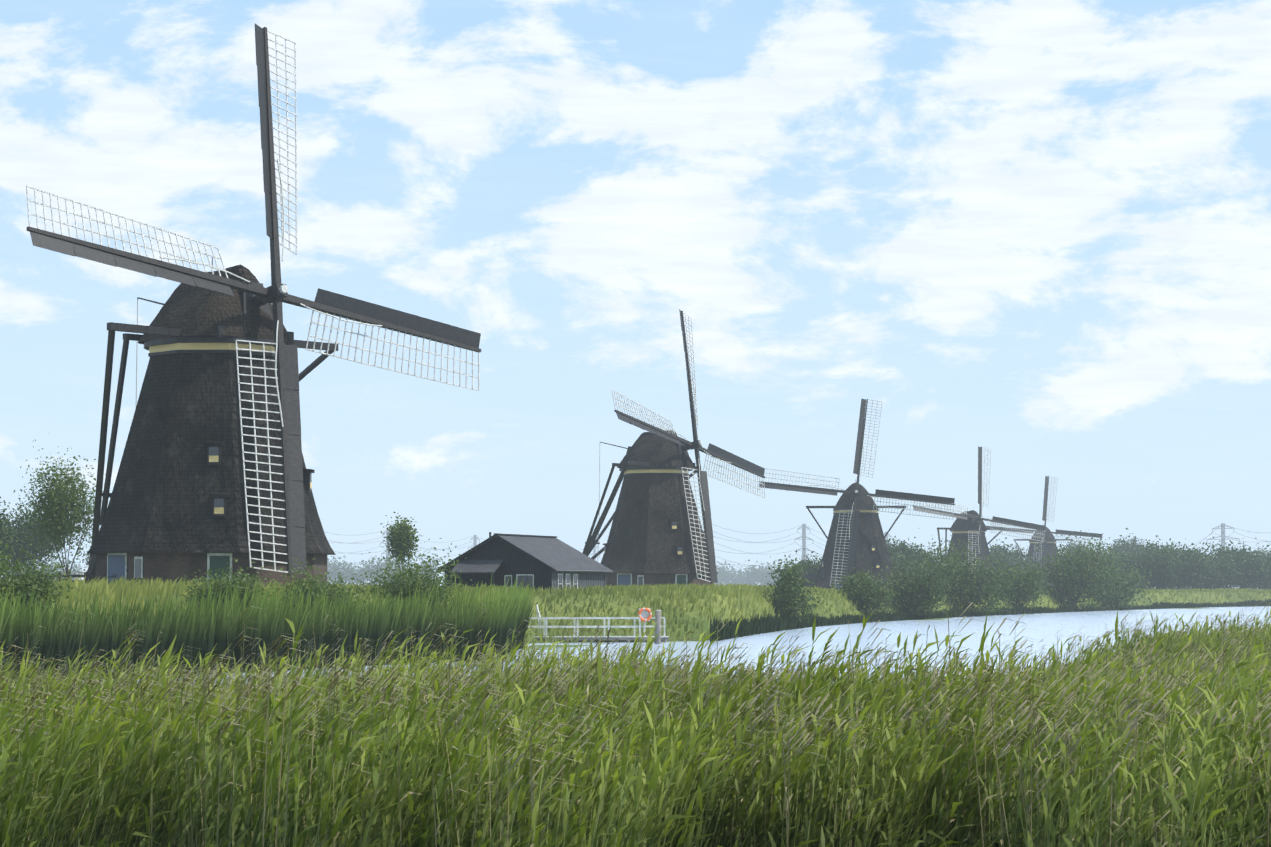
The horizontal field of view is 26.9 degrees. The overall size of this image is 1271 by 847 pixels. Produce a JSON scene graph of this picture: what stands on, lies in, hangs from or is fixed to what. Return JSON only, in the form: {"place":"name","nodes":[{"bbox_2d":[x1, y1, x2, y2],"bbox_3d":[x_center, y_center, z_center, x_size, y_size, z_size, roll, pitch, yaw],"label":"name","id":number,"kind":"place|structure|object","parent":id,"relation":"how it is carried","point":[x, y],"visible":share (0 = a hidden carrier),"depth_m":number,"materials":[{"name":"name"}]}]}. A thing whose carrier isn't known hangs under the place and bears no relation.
{"place":"outdoors","nodes":[
{"label":"outdoors","id":0,"kind":"place"},
{"bbox_2d":[0,0,1270,588],"label":"sky","id":1,"kind":"structure","parent":0,"point":[1036,234],"materials":[{"name":"blue"}]},
{"bbox_2d":[2,576,1270,644],"bbox_3d":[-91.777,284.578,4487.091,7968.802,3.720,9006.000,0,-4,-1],"label":"ground","id":2,"kind":"structure","parent":0,"point":[634,607],"depth_m":156.63,"materials":[{"name":"green plant"}]},
{"bbox_2d":[0,497,21,556],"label":"tree","id":3,"kind":"object","parent":2,"relation":"on","point":[3,526],"visible":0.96,"depth_m":215.74,"materials":[{"name":"green plant"}]},
{"bbox_2d":[0,501,78,579],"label":"tree","id":4,"kind":"object","parent":2,"relation":"on","point":[22,539],"depth_m":259.67,"materials":[{"name":"green plant"}]},
{"bbox_2d":[33,560,58,577],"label":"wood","id":5,"kind":"object","parent":2,"relation":"on","point":[46,568],"visible":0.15,"depth_m":1346.34,"materials":[{"name":"grey wood"}]},
{"bbox_2d":[3,572,94,583],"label":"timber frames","id":6,"kind":"structure","parent":2,"relation":"on","point":[85,575],"depth_m":133.74,"materials":[{"name":"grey wood"}]},
{"bbox_2d":[13,433,105,578],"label":"young poplar tree","id":7,"kind":"object","parent":2,"relation":"on","point":[71,498],"depth_m":151.04,"materials":[{"name":"green plant"}]},
{"bbox_2d":[46,558,86,580],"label":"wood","id":8,"kind":"object","parent":2,"relation":"on","point":[75,571],"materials":[{"name":"green plant"}]},
{"bbox_2d":[76,541,90,569],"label":"tree","id":9,"kind":"object","parent":2,"relation":"on","point":[85,558],"depth_m":298.06,"materials":[{"name":"green plant"}]},
{"bbox_2d":[175,556,275,609],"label":"fringe shrub","id":10,"kind":"object","parent":2,"relation":"on","point":[252,585],"depth_m":99.10,"materials":[{"name":"green plant"}]},
{"bbox_2d":[26,24,480,587],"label":"windmill","id":11,"kind":"object","parent":2,"relation":"on","point":[214,474],"visible":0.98,"depth_m":128.45,"materials":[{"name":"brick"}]},
{"bbox_2d":[269,557,371,616],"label":"fringe shrub","id":12,"kind":"object","parent":2,"relation":"on","point":[322,585],"depth_m":102.91,"materials":[{"name":"green plant"}]},
{"bbox_2d":[327,556,354,584],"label":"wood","id":13,"kind":"object","parent":2,"relation":"on","point":[333,566],"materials":[{"name":"green plant"}]},
{"bbox_2d":[335,557,376,584],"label":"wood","id":14,"kind":"object","parent":2,"relation":"on","point":[349,570],"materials":[{"name":"green plant"}]},
{"bbox_2d":[351,550,393,584],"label":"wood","id":15,"kind":"object","parent":2,"relation":"on","point":[367,569],"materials":[{"name":"green plant"}]},
{"bbox_2d":[381,530,390,561],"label":"pylon","id":16,"kind":"object","parent":2,"relation":"on","point":[386,541],"visible":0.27,"depth_m":2293.44,"materials":[{"name":"grey metal"}]},
{"bbox_2d":[326,529,386,564],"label":"power line","id":17,"kind":"object","parent":16,"relation":"attached to","point":[359,543],"visible":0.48,"depth_m":2227.20,"materials":[{"name":"grey metal"}]},
{"bbox_2d":[380,535,479,565],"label":"power line","id":18,"kind":"object","parent":16,"relation":"attached to","point":[439,549],"visible":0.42,"depth_m":2434.30,"materials":[{"name":"grey metal"}]},
{"bbox_2d":[369,547,406,582],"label":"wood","id":19,"kind":"object","parent":2,"relation":"on","point":[393,567],"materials":[{"name":"green plant"}]},
{"bbox_2d":[380,512,424,572],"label":"tree","id":20,"kind":"object","parent":2,"relation":"on","point":[400,531],"depth_m":210.56,"materials":[{"name":"green plant"}]},
{"bbox_2d":[359,538,471,611],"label":"fringe shrub","id":21,"kind":"object","parent":2,"relation":"on","point":[426,579],"depth_m":111.51,"materials":[{"name":"green plant"}]},
{"bbox_2d":[404,553,443,583],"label":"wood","id":22,"kind":"object","parent":2,"relation":"on","point":[434,567],"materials":[{"name":"green plant"}]},
{"bbox_2d":[468,535,479,548],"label":"pylon","id":23,"kind":"object","parent":2,"relation":"on","point":[476,538],"visible":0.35,"depth_m":2544.94,"materials":[{"name":"grey metal"}]},
{"bbox_2d":[436,532,612,593],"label":"boat house","id":24,"kind":"structure","parent":2,"relation":"on","point":[536,561],"depth_m":167.90,"materials":[{"name":"black wood"}]},
{"bbox_2d":[589,545,599,560],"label":"pylon","id":25,"kind":"object","parent":2,"relation":"on","point":[594,550],"visible":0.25,"depth_m":3046.27,"materials":[{"name":"grey metal"}]},
{"bbox_2d":[528,604,668,641],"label":"jetty","id":26,"kind":"object","parent":2,"relation":"on","point":[664,638],"visible":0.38,"depth_m":144.89,"materials":[{"name":"white paint"}]},
{"bbox_2d":[638,608,651,641],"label":"lifebuoy post","id":27,"kind":"object","parent":26,"relation":"attached to","point":[643,613],"visible":0.96,"depth_m":146.53,"materials":[{"name":"white paint"}]},
{"bbox_2d":[0,595,1270,846],"bbox_3d":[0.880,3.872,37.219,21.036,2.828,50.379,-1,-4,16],"label":"reed bed","id":28,"kind":"object","parent":2,"relation":"on","point":[658,737],"visible":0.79,"depth_m":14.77,"materials":[{"name":"green plant"}]},
{"bbox_2d":[0,568,1270,679],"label":"reeds","id":29,"kind":"object","parent":2,"relation":"on","point":[203,628],"visible":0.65,"depth_m":95.83,"materials":[{"name":"green plant"}]},
{"bbox_2d":[0,535,79,612],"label":"fringe shrub","id":30,"kind":"object","parent":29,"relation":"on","point":[30,576],"depth_m":91.11,"materials":[{"name":"green plant"}]},
{"bbox_2d":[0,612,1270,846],"bbox_3d":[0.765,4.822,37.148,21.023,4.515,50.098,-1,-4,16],"label":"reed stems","id":31,"kind":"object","parent":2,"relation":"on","point":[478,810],"visible":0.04,"depth_m":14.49,"materials":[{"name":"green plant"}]},
{"bbox_2d":[582,309,764,585],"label":"windmill","id":32,"kind":"object","parent":2,"relation":"on","point":[657,533],"visible":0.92,"depth_m":257.77,"materials":[{"name":"brick"}]},
{"bbox_2d":[715,562,729,584],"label":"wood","id":33,"kind":"object","parent":2,"relation":"on","point":[720,581],"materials":[{"name":"green plant"}]},
{"bbox_2d":[716,561,739,585],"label":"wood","id":34,"kind":"object","parent":2,"relation":"on","point":[728,576],"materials":[{"name":"green plant"}]},
{"bbox_2d":[727,568,746,584],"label":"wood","id":35,"kind":"object","parent":2,"relation":"on","point":[738,576],"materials":[{"name":"green plant"}]},
{"bbox_2d":[740,560,771,585],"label":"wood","id":36,"kind":"object","parent":2,"relation":"on","point":[748,579],"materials":[{"name":"green plant"}]},
{"bbox_2d":[747,561,776,585],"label":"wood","id":37,"kind":"object","parent":2,"relation":"on","point":[759,570],"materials":[{"name":"green plant"}]},
{"bbox_2d":[761,554,823,622],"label":"bush","id":38,"kind":"object","parent":2,"relation":"on","point":[792,598],"depth_m":197.50,"materials":[{"name":"green plant"}]},
{"bbox_2d":[779,548,821,576],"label":"tree","id":39,"kind":"object","parent":2,"relation":"on","point":[811,569],"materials":[{"name":"green plant"}]},
{"bbox_2d":[796,524,812,564],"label":"pylon","id":40,"kind":"object","parent":2,"relation":"on","point":[804,537],"visible":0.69,"depth_m":2199.90,"materials":[{"name":"grey metal"}]},
{"bbox_2d":[701,519,812,565],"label":"power line","id":41,"kind":"object","parent":40,"relation":"attached to","point":[757,542],"visible":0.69,"depth_m":2053.55,"materials":[{"name":"grey metal"}]},
{"bbox_2d":[796,525,885,558],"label":"power line","id":42,"kind":"object","parent":40,"relation":"attached to","point":[817,542],"visible":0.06,"depth_m":2234.34,"materials":[{"name":"grey metal"}]},
{"bbox_2d":[798,574,816,587],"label":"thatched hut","id":43,"kind":"object","parent":2,"relation":"on","point":[810,577],"visible":0.12,"depth_m":390.44,"materials":[{"name":"grey wood"}]},
{"bbox_2d":[759,399,954,588],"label":"windmill","id":44,"kind":"object","parent":2,"relation":"on","point":[856,538],"visible":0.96,"depth_m":384.94,"materials":[{"name":"brick"}]},
{"bbox_2d":[831,566,909,615],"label":"bush","id":45,"kind":"object","parent":2,"relation":"on","point":[855,594],"depth_m":244.01,"materials":[{"name":"green plant"}]},
{"bbox_2d":[888,544,926,585],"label":"bank tree","id":46,"kind":"object","parent":2,"relation":"on","point":[894,559],"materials":[{"name":"green plant"}]},
{"bbox_2d":[885,536,935,565],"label":"tall tree","id":47,"kind":"object","parent":2,"relation":"on","point":[902,546],"visible":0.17,"depth_m":452.76,"materials":[{"name":"green plant"}]},
{"bbox_2d":[875,528,973,615],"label":"bush","id":48,"kind":"object","parent":2,"relation":"on","point":[903,598],"depth_m":259.89,"materials":[{"name":"green plant"}]},
{"bbox_2d":[898,535,984,587],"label":"bank tree","id":49,"kind":"object","parent":2,"relation":"on","point":[929,554],"depth_m":448.92,"materials":[{"name":"green plant"}]},
{"bbox_2d":[899,535,1022,613],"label":"bush","id":50,"kind":"object","parent":2,"relation":"on","point":[970,591],"depth_m":291.49,"materials":[{"name":"green plant"}]},
{"bbox_2d":[913,446,1044,588],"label":"windmill","id":51,"kind":"object","parent":2,"relation":"on","point":[971,524],"visible":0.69,"depth_m":504.90,"materials":[{"name":"brick"}]},
{"bbox_2d":[986,537,1032,560],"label":"bush","id":52,"kind":"object","parent":2,"relation":"on","point":[997,547],"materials":[{"name":"green plant"}]},
{"bbox_2d":[990,546,1030,582],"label":"bank tree","id":53,"kind":"object","parent":2,"relation":"on","point":[1005,560],"visible":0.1,"depth_m":538.33,"materials":[{"name":"green plant"}]},
{"bbox_2d":[988,557,1061,607],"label":"bush","id":54,"kind":"object","parent":2,"relation":"on","point":[1032,585],"depth_m":324.48,"materials":[{"name":"green plant"}]},
{"bbox_2d":[1005,548,1045,583],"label":"bank tree","id":55,"kind":"object","parent":2,"relation":"on","point":[1022,565],"visible":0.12,"depth_m":579.46,"materials":[{"name":"green plant"}]},
{"bbox_2d":[986,476,1102,587],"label":"windmill","id":56,"kind":"object","parent":2,"relation":"on","point":[1048,538],"visible":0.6,"depth_m":668.76,"materials":[{"name":"brick"}]},
{"bbox_2d":[1057,544,1081,580],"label":"bank tree","id":57,"kind":"object","parent":2,"relation":"on","point":[1064,554],"depth_m":700.84,"materials":[{"name":"green plant"}]},
{"bbox_2d":[1058,536,1100,558],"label":"tall tree","id":58,"kind":"object","parent":2,"relation":"on","point":[1078,545],"visible":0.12,"depth_m":705.38,"materials":[{"name":"green plant"}]},
{"bbox_2d":[1017,528,1144,609],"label":"bush","id":59,"kind":"object","parent":2,"relation":"on","point":[1073,585],"depth_m":357.22,"materials":[{"name":"green plant"}]},
{"bbox_2d":[1094,550,1137,587],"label":"edge tree","id":60,"kind":"object","parent":2,"relation":"on","point":[1116,557],"visible":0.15,"depth_m":597.69,"materials":[{"name":"green plant"}]},
{"bbox_2d":[1104,542,1139,559],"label":"bank tree","id":61,"kind":"object","parent":2,"relation":"on","point":[1127,548],"visible":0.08,"depth_m":689.09,"materials":[{"name":"green plant"}]},
{"bbox_2d":[1080,557,1165,607],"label":"bush","id":62,"kind":"object","parent":2,"relation":"on","point":[1129,592],"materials":[{"name":"green plant"}]},
{"bbox_2d":[1101,533,1150,555],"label":"tall tree","id":63,"kind":"object","parent":2,"relation":"on","point":[1128,543],"visible":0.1,"depth_m":702.92,"materials":[{"name":"green plant"}]},
{"bbox_2d":[1127,544,1155,556],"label":"tree","id":64,"kind":"object","parent":2,"relation":"on","point":[1140,551],"depth_m":682.93,"materials":[{"name":"green plant"}]},
{"bbox_2d":[1114,539,1187,588],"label":"edge tree","id":65,"kind":"object","parent":2,"relation":"on","point":[1161,576],"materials":[{"name":"green plant"}]},
{"bbox_2d":[1126,535,1181,555],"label":"tall tree","id":66,"kind":"object","parent":2,"relation":"on","point":[1132,551],"visible":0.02,"depth_m":690.16,"materials":[{"name":"green plant"}]},
{"bbox_2d":[1139,543,1190,589],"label":"tree","id":67,"kind":"object","parent":2,"relation":"on","point":[1158,551],"depth_m":669.94,"materials":[{"name":"green plant"}]},
{"bbox_2d":[1135,538,1218,588],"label":"edge tree","id":68,"kind":"object","parent":2,"relation":"on","point":[1194,573],"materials":[{"name":"green plant"}]},
{"bbox_2d":[1177,543,1251,589],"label":"edge tree","id":69,"kind":"object","parent":2,"relation":"on","point":[1226,573],"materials":[{"name":"green plant"}]},
{"bbox_2d":[1207,523,1239,551],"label":"pylon","id":70,"kind":"object","parent":2,"relation":"on","point":[1222,528],"visible":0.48,"depth_m":2105.47,"materials":[{"name":"grey metal"}]},
{"bbox_2d":[1137,527,1235,550],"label":"power line","id":71,"kind":"object","parent":70,"relation":"hanging from","point":[1200,542],"visible":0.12,"depth_m":2177.17,"materials":[{"name":"grey metal"}]},
{"bbox_2d":[1208,524,1270,552],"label":"power line","id":72,"kind":"object","parent":70,"relation":"hanging from","point":[1243,541],"visible":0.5,"depth_m":2050.58,"materials":[{"name":"grey metal"}]},
{"bbox_2d":[1193,537,1270,589],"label":"edge tree","id":73,"kind":"object","parent":2,"relation":"on","point":[1257,566],"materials":[{"name":"green plant"}]},
{"bbox_2d":[1229,547,1269,587],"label":"tree","id":74,"kind":"object","parent":2,"relation":"on","point":[1254,553],"depth_m":729.46,"materials":[{"name":"green plant"}]},
{"bbox_2d":[1254,541,1270,589],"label":"edge tree","id":75,"kind":"object","parent":2,"relation":"on","point":[1268,581],"visible":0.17,"depth_m":588.61,"materials":[{"name":"green plant"}]},
{"bbox_2d":[61,606,1270,694],"bbox_3d":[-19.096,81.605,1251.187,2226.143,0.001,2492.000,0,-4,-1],"label":"water","id":76,"kind":"structure","parent":0,"point":[1046,626],"depth_m":163.83,"materials":[{"name":"blue liquid"}]},
{"bbox_2d":[654,610,660,643],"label":"mooring pole","id":77,"kind":"object","parent":76,"relation":"in","point":[658,625],"visible":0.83,"depth_m":140.50,"materials":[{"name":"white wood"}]}
]}

